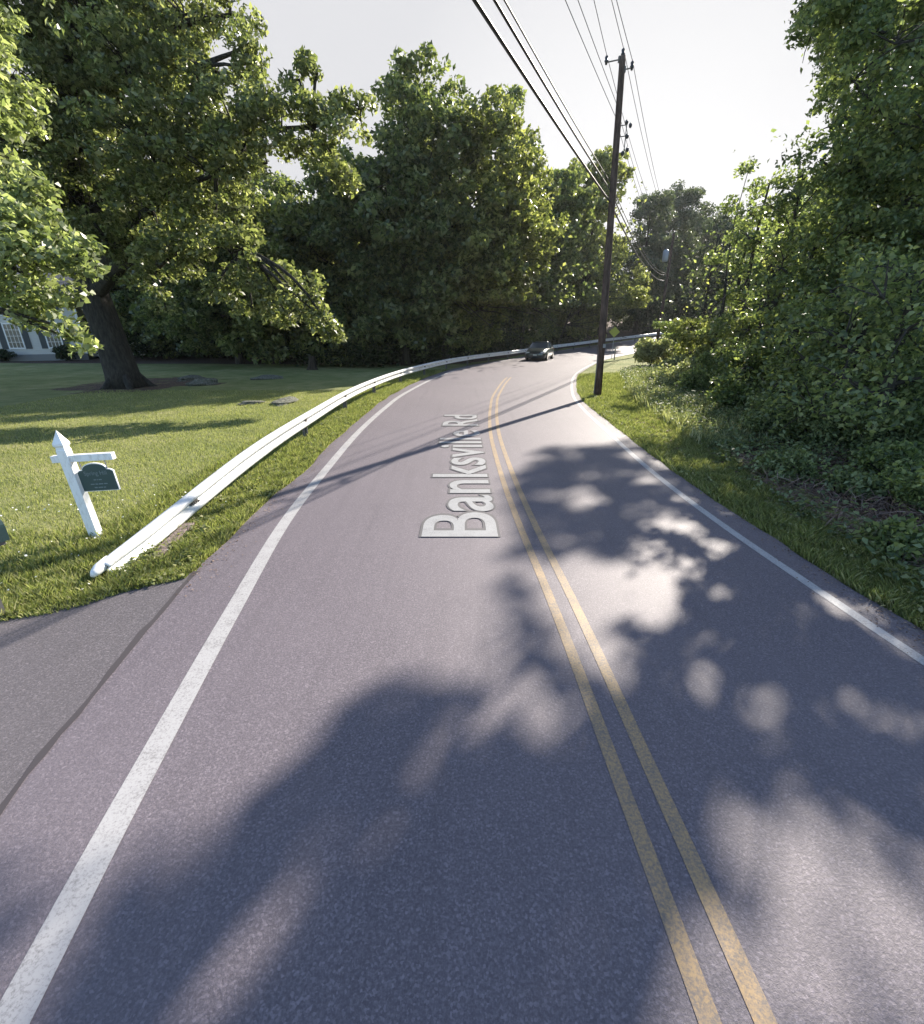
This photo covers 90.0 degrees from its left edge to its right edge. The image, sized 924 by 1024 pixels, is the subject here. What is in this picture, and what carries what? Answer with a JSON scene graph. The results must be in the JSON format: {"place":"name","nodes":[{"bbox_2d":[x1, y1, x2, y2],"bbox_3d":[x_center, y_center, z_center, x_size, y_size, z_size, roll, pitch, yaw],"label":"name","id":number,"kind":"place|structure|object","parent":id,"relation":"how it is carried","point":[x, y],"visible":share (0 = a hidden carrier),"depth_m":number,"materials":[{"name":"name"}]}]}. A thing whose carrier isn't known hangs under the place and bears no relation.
{"place":"outdoors","nodes":[
{"label":"outdoors","id":0,"kind":"place"},
{"bbox_2d":[0,573,190,803],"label":"driveway","id":1,"kind":"structure","parent":0,"point":[55,667],"depth_m":3.75,"materials":[{"name":"grey asphalt"}]},
{"bbox_2d":[0,571,198,814],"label":"tar seam","id":2,"kind":"object","parent":1,"relation":"on","point":[42,753],"visible":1,"depth_m":3.34,"materials":[{"name":"grey asphalt"}]},
{"bbox_2d":[0,0,913,278],"label":"sky","id":3,"kind":"structure","parent":0,"point":[714,78],"materials":[{"name":"white"}]},
{"bbox_2d":[0,336,923,1023],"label":"road","id":4,"kind":"structure","parent":0,"point":[380,788],"depth_m":2.82,"materials":[{"name":"grey asphalt"}]},
{"bbox_2d":[0,337,655,1023],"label":"white edge line","id":5,"kind":"object","parent":4,"relation":"on","point":[22,997],"visible":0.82,"depth_m":2.54,"materials":[{"name":"paint"}]},
{"bbox_2d":[421,415,497,536],"bbox_3d":[-0.033,-1.358,10.186,1.021,0.001,9.100,0,22,0],"label":"road lettering","id":6,"kind":"object","parent":4,"relation":"on","point":[428,530],"visible":1,"depth_m":7.21},
{"bbox_2d":[419,415,500,536],"bbox_3d":[-0.033,-1.355,10.187,1.088,0.001,9.100,0,22,0],"label":"road lettering border","id":7,"kind":"object","parent":4,"relation":"on","point":[459,515],"visible":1,"depth_m":7.86,"materials":[{"name":"grey paint"}]},
{"bbox_2d":[525,341,553,360],"bbox_3d":[6.844,-14.124,40.422,2.180,1.501,4.598,8,23,18],"label":"car","id":8,"kind":"object","parent":4,"relation":"on","point":[544,350],"visible":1,"depth_m":39.32,"materials":[{"name":"grey paint"}]},
{"bbox_2d":[180,391,923,652],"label":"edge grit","id":9,"kind":"object","parent":4,"relation":"on","point":[670,484],"visible":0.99,"depth_m":5.27,"materials":[{"name":"grey gravel"}]},
{"bbox_2d":[488,377,721,1023],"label":"yellow centre line","id":10,"kind":"object","parent":4,"relation":"on","point":[703,1004],"visible":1,"depth_m":2.52,"materials":[{"name":"paint"}]},
{"bbox_2d":[495,377,777,1023],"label":"yellow centre line","id":11,"kind":"object","parent":4,"relation":"on","point":[757,1004],"visible":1,"depth_m":2.52,"materials":[{"name":"paint"}]},
{"bbox_2d":[570,353,923,664],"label":"white edge line","id":12,"kind":"object","parent":4,"relation":"on","point":[901,646],"visible":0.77,"depth_m":5.27,"materials":[{"name":"paint"}]},
{"bbox_2d":[0,307,923,629],"bbox_3d":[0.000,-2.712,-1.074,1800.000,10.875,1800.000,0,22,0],"label":"ground","id":13,"kind":"structure","parent":0,"point":[28,381],"depth_m":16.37,"materials":[{"name":"green plant"}]},
{"bbox_2d":[0,519,9,618],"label":"hanging sign","id":14,"kind":"object","parent":13,"relation":"on","point":[4,536],"visible":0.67,"depth_m":4.16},
{"bbox_2d":[0,349,16,361],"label":"roadside shrub","id":15,"kind":"object","parent":13,"relation":"on","point":[5,354],"visible":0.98,"depth_m":37.86,"materials":[{"name":"green plant"}]},
{"bbox_2d":[0,0,110,358],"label":"maple tree","id":16,"kind":"object","parent":13,"relation":"on","point":[20,246],"visible":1,"depth_m":7.61,"materials":[{"name":"green plant"}]},
{"bbox_2d":[51,344,77,360],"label":"roadside shrub","id":17,"kind":"object","parent":13,"relation":"on","point":[61,351],"visible":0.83,"depth_m":38.77,"materials":[{"name":"green plant"}]},
{"bbox_2d":[0,265,145,361],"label":"house","id":18,"kind":"structure","parent":13,"relation":"on","point":[24,345],"depth_m":38.98,"materials":[{"name":"grey"}]},
{"bbox_2d":[0,322,25,349],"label":"window","id":19,"kind":"structure","parent":18,"relation":"in","point":[14,338],"depth_m":38.23,"materials":[{"name":"white glass"}]},
{"bbox_2d":[43,326,62,348],"bbox_3d":[-34.705,-14.940,39.199,1.090,2.080,0.080,-9,23,-22],"label":"window","id":20,"kind":"structure","parent":18,"relation":"in","point":[51,341],"depth_m":39.30,"materials":[{"name":"white glass"}]},
{"bbox_2d":[50,431,115,538],"bbox_3d":[-4.574,-0.321,5.745,0.710,1.430,0.120,-4,23,-3],"label":"sign post","id":21,"kind":"object","parent":13,"relation":"on","point":[66,458],"visible":0.82,"depth_m":5.62,"materials":[{"name":"white paint"}]},
{"bbox_2d":[77,460,120,491],"bbox_3d":[-4.500,-0.449,5.696,0.428,0.393,0.031,-4,23,-3],"label":"hanging sign","id":22,"kind":"object","parent":21,"relation":"hanging from","point":[94,476],"visible":1,"depth_m":5.70,"materials":[{"name":"green paint"}]},
{"bbox_2d":[0,562,199,620],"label":"driveway edge grass","id":23,"kind":"structure","parent":13,"relation":"on","point":[43,611],"depth_m":4.56,"materials":[{"name":"green plant"}]},
{"bbox_2d":[0,503,243,617],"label":"weedy grass","id":24,"kind":"structure","parent":13,"relation":"on","point":[6,560],"depth_m":5.31,"materials":[{"name":"green plant"}]},
{"bbox_2d":[57,196,224,358],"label":"broadleaf tree","id":25,"kind":"object","parent":13,"relation":"on","point":[124,297],"visible":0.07,"depth_m":37.74,"materials":[{"name":"green plant"}]},
{"bbox_2d":[150,523,194,559],"bbox_3d":[-3.620,0.359,5.788,0.140,0.070,0.950,-2,23,-5],"label":"bare dirt patch","id":26,"kind":"object","parent":13,"relation":"on","point":[170,539],"visible":0.48,"depth_m":5.82,"materials":[{"name":"brown soil"}]},
{"bbox_2d":[0,0,381,389],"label":"oak tree","id":27,"kind":"object","parent":13,"relation":"on","point":[160,46],"visible":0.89,"depth_m":14.76,"materials":[{"name":"green plant"}]},
{"bbox_2d":[185,378,218,385],"bbox_3d":[-12.598,-6.319,22.466,1.127,0.358,1.646,5,22,13],"label":"boulder","id":28,"kind":"object","parent":13,"relation":"on","point":[204,381],"visible":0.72,"depth_m":22.15,"materials":[{"name":"grey stone"}]},
{"bbox_2d":[129,171,302,364],"bbox_3d":[-16.801,-17.302,33.656,12.883,12.816,12.823,0,22,0],"label":"broadleaf tree","id":29,"kind":"object","parent":13,"relation":"on","point":[207,317],"visible":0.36,"depth_m":31.94,"materials":[{"name":"green plant"}]},
{"bbox_2d":[0,369,446,618],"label":"verge grass","id":30,"kind":"structure","parent":13,"relation":"on","point":[249,503],"depth_m":6.52,"materials":[{"name":"green plant"}]},
{"bbox_2d":[218,170,311,357],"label":"broadleaf tree","id":31,"kind":"object","parent":13,"relation":"on","point":[283,185],"visible":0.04,"depth_m":37.88,"materials":[{"name":"green plant"}]},
{"bbox_2d":[250,374,282,379],"bbox_3d":[-10.598,-7.331,25.094,1.769,0.245,0.818,-13,25,-30],"label":"boulder","id":32,"kind":"object","parent":13,"relation":"on","point":[263,377],"visible":0.9,"depth_m":24.89,"materials":[{"name":"grey stone"}]},
{"bbox_2d":[271,396,298,405],"bbox_3d":[-6.523,-4.102,16.991,0.802,0.198,1.862,-1,22,-2],"label":"boulder","id":33,"kind":"object","parent":13,"relation":"on","point":[286,400],"visible":0.9,"depth_m":16.72,"materials":[{"name":"grey stone"}]},
{"bbox_2d":[207,182,377,366],"bbox_3d":[-11.695,-16.458,33.245,10.947,11.530,11.086,0,22,0],"label":"broadleaf tree","id":34,"kind":"object","parent":13,"relation":"on","point":[284,210],"visible":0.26,"depth_m":30.54,"materials":[{"name":"green plant"}]},
{"bbox_2d":[81,305,532,358],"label":"undergrowth","id":35,"kind":"object","parent":13,"relation":"on","point":[147,351],"visible":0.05,"depth_m":40.04,"materials":[{"name":"green plant"}]},
{"bbox_2d":[273,140,427,364],"bbox_3d":[-7.459,-17.413,32.568,10.578,13.774,9.696,0,22,0],"label":"broadleaf tree","id":36,"kind":"object","parent":13,"relation":"on","point":[341,206],"visible":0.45,"depth_m":30.05,"materials":[{"name":"green plant"}]},
{"bbox_2d":[90,332,663,577],"bbox_3d":[12.810,-15.803,43.311,12.291,2.886,89.281,12,24,27],"label":"guardrail","id":37,"kind":"object","parent":13,"relation":"on","point":[161,527],"visible":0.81,"depth_m":7.67,"materials":[{"name":"white metal"}]},
{"bbox_2d":[333,137,462,365],"bbox_3d":[-4.353,-17.217,31.702,9.108,14.028,9.124,0,22,0],"label":"broadleaf tree","id":38,"kind":"object","parent":13,"relation":"on","point":[368,203],"visible":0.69,"depth_m":29.86,"materials":[{"name":"green plant"}]},
{"bbox_2d":[344,40,501,362],"bbox_3d":[-3.040,-20.150,33.019,11.247,18.524,10.949,19,28,39],"label":"broadleaf tree","id":39,"kind":"object","parent":13,"relation":"on","point":[419,115],"visible":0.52,"depth_m":28.89,"materials":[{"name":"green plant"}]},
{"bbox_2d":[280,324,590,367],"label":"rail side undergrowth","id":40,"kind":"object","parent":13,"relation":"on","point":[378,356],"visible":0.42,"depth_m":33.50,"materials":[{"name":"green plant"}]},
{"bbox_2d":[410,83,548,359],"bbox_3d":[0.866,-19.056,32.904,10.235,16.576,9.872,0,22,0],"label":"broadleaf tree","id":41,"kind":"object","parent":13,"relation":"on","point":[503,126],"visible":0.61,"depth_m":30.42,"materials":[{"name":"green plant"}]},
{"bbox_2d":[468,83,544,360],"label":"broadleaf tree","id":42,"kind":"object","parent":13,"relation":"on","point":[514,90],"visible":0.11,"depth_m":33.25,"materials":[{"name":"green plant"}]},
{"bbox_2d":[483,257,529,347],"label":"broadleaf tree","id":43,"kind":"object","parent":13,"relation":"on","point":[516,335],"visible":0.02,"depth_m":47.58,"materials":[{"name":"green plant"}]},
{"bbox_2d":[105,378,923,623],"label":"roadside weeds","id":44,"kind":"object","parent":13,"relation":"on","point":[919,609],"visible":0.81,"depth_m":6.73,"materials":[{"name":"green plant"}]},
{"bbox_2d":[463,153,574,360],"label":"broadleaf tree","id":45,"kind":"object","parent":13,"relation":"on","point":[541,254],"visible":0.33,"depth_m":34.81,"materials":[{"name":"green plant"}]},
{"bbox_2d":[500,163,600,349],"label":"broadleaf tree","id":46,"kind":"object","parent":13,"relation":"on","point":[569,198],"visible":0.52,"depth_m":44.27,"materials":[{"name":"green plant"}]},
{"bbox_2d":[538,145,652,343],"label":"broadleaf tree","id":47,"kind":"object","parent":13,"relation":"on","point":[593,245],"visible":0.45,"depth_m":54.23,"materials":[{"name":"green plant"}]},
{"bbox_2d":[558,263,652,347],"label":"broadleaf tree","id":48,"kind":"object","parent":13,"relation":"on","point":[644,299],"visible":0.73,"depth_m":54.44,"materials":[{"name":"green plant"}]},
{"bbox_2d":[587,245,635,333],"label":"broadleaf tree","id":49,"kind":"object","parent":13,"relation":"on","point":[616,316],"visible":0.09,"depth_m":71.07,"materials":[{"name":"green plant"}]},
{"bbox_2d":[593,48,633,395],"bbox_3d":[5.083,-9.515,16.643,1.061,11.044,0.356,4,22,9],"label":"utility pole","id":50,"kind":"object","parent":13,"relation":"on","point":[621,59],"visible":0.99,"depth_m":16.19,"materials":[{"name":"brown wood"}]},
{"bbox_2d":[472,0,664,280],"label":"overhead wire","id":51,"kind":"object","parent":50,"relation":"attached to","point":[500,40],"visible":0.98,"depth_m":7.93,"materials":[{"name":"black"}]},
{"bbox_2d":[493,0,661,274],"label":"overhead wire","id":52,"kind":"object","parent":50,"relation":"attached to","point":[499,8],"visible":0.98,"depth_m":8.53,"materials":[{"name":"black"}]},
{"bbox_2d":[503,0,663,272],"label":"overhead wire","id":53,"kind":"object","parent":50,"relation":"attached to","point":[519,26],"visible":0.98,"depth_m":9.01,"materials":[{"name":"black"}]},
{"bbox_2d":[565,0,664,247],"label":"overhead wire","id":54,"kind":"object","parent":50,"relation":"attached to","point":[607,98],"visible":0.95,"depth_m":12.72,"materials":[{"name":"grey"}]},
{"bbox_2d":[578,0,666,244],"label":"overhead wire","id":55,"kind":"object","parent":50,"relation":"attached to","point":[612,93],"visible":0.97,"depth_m":13.23,"materials":[{"name":"grey"}]},
{"bbox_2d":[608,190,680,333],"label":"broadleaf tree","id":56,"kind":"object","parent":13,"relation":"on","point":[650,243],"visible":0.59,"depth_m":70.45,"materials":[{"name":"green plant"}]},
{"bbox_2d":[632,337,674,366],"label":"roadside shrub","id":57,"kind":"object","parent":13,"relation":"on","point":[650,351],"visible":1,"depth_m":29.33,"materials":[{"name":"green plant"}]},
{"bbox_2d":[656,231,677,341],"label":"utility pole","id":58,"kind":"object","parent":13,"relation":"on","point":[666,253],"visible":0.94,"depth_m":47.12,"materials":[{"name":"brown wood"}]},
{"bbox_2d":[626,179,717,322],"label":"broadleaf tree","id":59,"kind":"object","parent":13,"relation":"on","point":[692,196],"visible":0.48,"depth_m":81.05,"materials":[{"name":"green plant"}]},
{"bbox_2d":[652,360,694,386],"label":"roadside shrub","id":60,"kind":"object","parent":13,"relation":"on","point":[669,376],"visible":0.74,"depth_m":18.64,"materials":[{"name":"green plant"}]},
{"bbox_2d":[658,354,699,375],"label":"roadside shrub","id":61,"kind":"object","parent":13,"relation":"on","point":[675,359],"visible":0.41,"depth_m":21.70,"materials":[{"name":"green plant"}]},
{"bbox_2d":[673,364,721,395],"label":"roadside shrub","id":62,"kind":"object","parent":13,"relation":"on","point":[690,381],"visible":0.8,"depth_m":16.67,"materials":[{"name":"green plant"}]},
{"bbox_2d":[664,212,741,320],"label":"broadleaf tree","id":63,"kind":"object","parent":13,"relation":"on","point":[705,239],"visible":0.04,"depth_m":94.57,"materials":[{"name":"green plant"}]},
{"bbox_2d":[652,220,754,354],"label":"broadleaf tree","id":64,"kind":"object","parent":13,"relation":"on","point":[669,328],"visible":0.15,"depth_m":34.47,"materials":[{"name":"green plant"}]},
{"bbox_2d":[672,269,755,360],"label":"broadleaf tree","id":65,"kind":"object","parent":13,"relation":"on","point":[690,340],"visible":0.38,"depth_m":23.11,"materials":[{"name":"green plant"}]},
{"bbox_2d":[681,202,755,317],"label":"broadleaf tree","id":66,"kind":"object","parent":13,"relation":"on","point":[725,224],"visible":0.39,"depth_m":68.38,"materials":[{"name":"green plant"}]},
{"bbox_2d":[625,367,816,448],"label":"tall weeds","id":67,"kind":"object","parent":13,"relation":"on","point":[667,419],"visible":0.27,"depth_m":13.02,"materials":[{"name":"plant"}]},
{"bbox_2d":[692,350,753,378],"bbox_3d":[10.389,-5.753,18.676,1.946,1.448,2.304,0,22,0],"label":"roadside shrub","id":68,"kind":"object","parent":13,"relation":"on","point":[709,359],"visible":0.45,"depth_m":18.55,"materials":[{"name":"green plant"}]},
{"bbox_2d":[703,373,756,410],"bbox_3d":[7.966,-3.465,13.565,1.524,1.230,1.305,-16,26,-34],"label":"roadside shrub","id":69,"kind":"object","parent":13,"relation":"on","point":[727,395],"visible":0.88,"depth_m":13.30,"materials":[{"name":"green plant"}]},
{"bbox_2d":[677,208,786,354],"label":"broadleaf tree","id":70,"kind":"object","parent":13,"relation":"on","point":[709,292],"visible":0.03,"depth_m":29.64,"materials":[{"name":"green plant"}]},
{"bbox_2d":[703,156,770,285],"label":"broadleaf tree","id":71,"kind":"object","parent":13,"relation":"on","point":[718,259],"visible":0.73,"depth_m":25.66,"materials":[{"name":"green plant"}]},
{"bbox_2d":[692,166,796,360],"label":"broadleaf tree","id":72,"kind":"object","parent":13,"relation":"on","point":[752,244],"visible":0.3,"depth_m":23.28,"materials":[{"name":"green plant"}]},
{"bbox_2d":[718,225,773,316],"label":"broadleaf tree","id":73,"kind":"object","parent":13,"relation":"on","point":[746,257],"visible":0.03,"depth_m":55.84,"materials":[{"name":"green plant"}]},
{"bbox_2d":[702,244,810,384],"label":"broadleaf tree","id":74,"kind":"object","parent":13,"relation":"on","point":[743,336],"visible":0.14,"depth_m":17.44,"materials":[{"name":"green plant"}]},
{"bbox_2d":[708,197,812,348],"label":"broadleaf tree","id":75,"kind":"object","parent":13,"relation":"on","point":[748,236],"visible":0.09,"depth_m":22.23,"materials":[{"name":"green plant"}]},
{"bbox_2d":[619,363,923,603],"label":"ground cover","id":76,"kind":"object","parent":13,"relation":"on","point":[819,448],"visible":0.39,"depth_m":9.31,"materials":[{"name":"green plant"}]},
{"bbox_2d":[738,390,805,433],"bbox_3d":[7.200,-2.295,10.832,1.543,1.126,1.424,0,22,0],"label":"roadside shrub","id":77,"kind":"object","parent":13,"relation":"on","point":[752,416],"visible":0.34,"depth_m":10.68,"materials":[{"name":"green plant"}]},
{"bbox_2d":[698,128,845,328],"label":"broadleaf tree","id":78,"kind":"object","parent":13,"relation":"on","point":[815,204],"visible":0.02,"depth_m":27.36,"materials":[{"name":"green plant"}]},
{"bbox_2d":[744,332,807,380],"bbox_3d":[11.090,-5.129,15.996,2.376,2.122,1.910,-9,23,-20],"label":"roadside shrub","id":79,"kind":"object","parent":13,"relation":"on","point":[757,364],"visible":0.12,"depth_m":15.93,"materials":[{"name":"green plant"}]},
{"bbox_2d":[635,416,923,574],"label":"leaf litter","id":80,"kind":"object","parent":13,"relation":"on","point":[878,506],"visible":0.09,"depth_m":7.49,"materials":[{"name":"brown plant"}]},
{"bbox_2d":[708,153,853,386],"bbox_3d":[11.887,-8.567,17.213,3.776,7.795,4.740,0,22,0],"label":"broadleaf tree","id":81,"kind":"object","parent":13,"relation":"on","point":[778,203],"visible":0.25,"depth_m":16.48,"materials":[{"name":"green plant"}]},
{"bbox_2d":[715,228,856,317],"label":"broadleaf tree","id":82,"kind":"object","parent":13,"relation":"on","point":[766,238],"visible":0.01,"depth_m":45.68,"materials":[{"name":"green plant"}]},
{"bbox_2d":[739,179,834,301],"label":"broadleaf tree","id":83,"kind":"object","parent":13,"relation":"on","point":[764,254],"visible":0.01,"depth_m":36.27,"materials":[{"name":"green plant"}]},
{"bbox_2d":[657,278,923,403],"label":"thicket undergrowth","id":84,"kind":"object","parent":13,"relation":"on","point":[766,353],"visible":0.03,"depth_m":13.08,"materials":[{"name":"green plant"}]},
{"bbox_2d":[746,445,835,483],"bbox_3d":[5.674,-0.836,8.022,1.282,0.688,0.879,19,28,39],"label":"roadside shrub","id":85,"kind":"object","parent":13,"relation":"on","point":[802,467],"visible":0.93,"depth_m":7.88,"materials":[{"name":"green plant"}]},
{"bbox_2d":[710,210,874,394],"bbox_3d":[10.577,-6.162,14.342,4.077,5.562,4.884,0,22,0],"label":"broadleaf tree","id":86,"kind":"object","parent":13,"relation":"on","point":[786,266],"visible":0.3,"depth_m":14.13,"materials":[{"name":"green plant"}]},
{"bbox_2d":[770,388,858,445],"bbox_3d":[7.616,-1.982,9.781,1.574,1.274,1.786,0,22,0],"label":"roadside shrub","id":87,"kind":"object","parent":13,"relation":"on","point":[824,426],"visible":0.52,"depth_m":9.56,"materials":[{"name":"green plant"}]},
{"bbox_2d":[724,229,923,408],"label":"broadleaf tree","id":88,"kind":"object","parent":13,"relation":"on","point":[839,317],"visible":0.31,"depth_m":10.75,"materials":[{"name":"green plant"}]},
{"bbox_2d":[737,445,923,573],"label":"dead brush","id":89,"kind":"object","parent":13,"relation":"on","point":[838,515],"visible":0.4,"depth_m":6.83,"materials":[{"name":"plant"}]},
{"bbox_2d":[755,245,923,463],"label":"broadleaf tree","id":90,"kind":"object","parent":13,"relation":"on","point":[898,346],"visible":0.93,"depth_m":8.41,"materials":[{"name":"green plant"}]},
{"bbox_2d":[770,5,922,302],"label":"broadleaf tree","id":91,"kind":"object","parent":13,"relation":"on","point":[821,99],"visible":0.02,"depth_m":21.66,"materials":[{"name":"green plant"}]},
{"bbox_2d":[779,348,917,397],"bbox_3d":[10.179,-3.477,12.356,2.959,1.827,2.437,20,29,41],"label":"roadside shrub","id":92,"kind":"object","parent":13,"relation":"on","point":[797,355],"visible":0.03,"depth_m":12.32,"materials":[{"name":"green plant"}]},
{"bbox_2d":[775,0,923,359],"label":"broadleaf tree","id":93,"kind":"object","parent":13,"relation":"on","point":[868,156],"visible":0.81,"depth_m":11.15,"materials":[{"name":"green plant"}]},
{"bbox_2d":[814,464,884,499],"bbox_3d":[6.139,-0.454,7.238,0.854,0.512,0.941,-7,23,-17],"label":"roadside shrub","id":94,"kind":"object","parent":13,"relation":"on","point":[851,478],"visible":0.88,"depth_m":7.14,"materials":[{"name":"green plant"}]},
{"bbox_2d":[793,0,923,133],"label":"broadleaf tree","id":95,"kind":"object","parent":13,"relation":"on","point":[842,33],"visible":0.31,"depth_m":13.03,"materials":[{"name":"green plant"}]},
{"bbox_2d":[801,0,923,336],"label":"broadleaf tree","id":96,"kind":"object","parent":13,"relation":"on","point":[835,86],"visible":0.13,"depth_m":17.30,"materials":[{"name":"green plant"}]},
{"bbox_2d":[809,22,923,336],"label":"broadleaf tree","id":97,"kind":"object","parent":13,"relation":"on","point":[908,188],"visible":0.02,"depth_m":14.84,"materials":[{"name":"green plant"}]},
{"bbox_2d":[832,399,923,448],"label":"roadside shrub","id":98,"kind":"object","parent":13,"relation":"on","point":[906,430],"visible":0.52,"depth_m":8.61,"materials":[{"name":"green plant"}]},
{"bbox_2d":[843,437,923,479],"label":"roadside shrub","id":99,"kind":"object","parent":13,"relation":"on","point":[877,456],"visible":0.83,"depth_m":7.42,"materials":[{"name":"green plant"}]},
{"bbox_2d":[848,513,923,569],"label":"roadside shrub","id":100,"kind":"object","parent":13,"relation":"on","point":[885,538],"visible":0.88,"depth_m":5.31,"materials":[{"name":"green plant"}]},
{"bbox_2d":[871,460,923,516],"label":"roadside shrub","id":101,"kind":"object","parent":13,"relation":"on","point":[914,490],"visible":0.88,"depth_m":6.54,"materials":[{"name":"green plant"}]},
{"bbox_2d":[885,376,923,447],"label":"roadside shrub","id":102,"kind":"object","parent":13,"relation":"on","point":[914,399],"visible":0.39,"depth_m":8.47,"materials":[{"name":"green plant"}]},
{"bbox_2d":[576,371,923,630],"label":"roadside grass","id":103,"kind":"structure","parent":0,"point":[803,544],"depth_m":7.02,"materials":[{"name":"green plant"}]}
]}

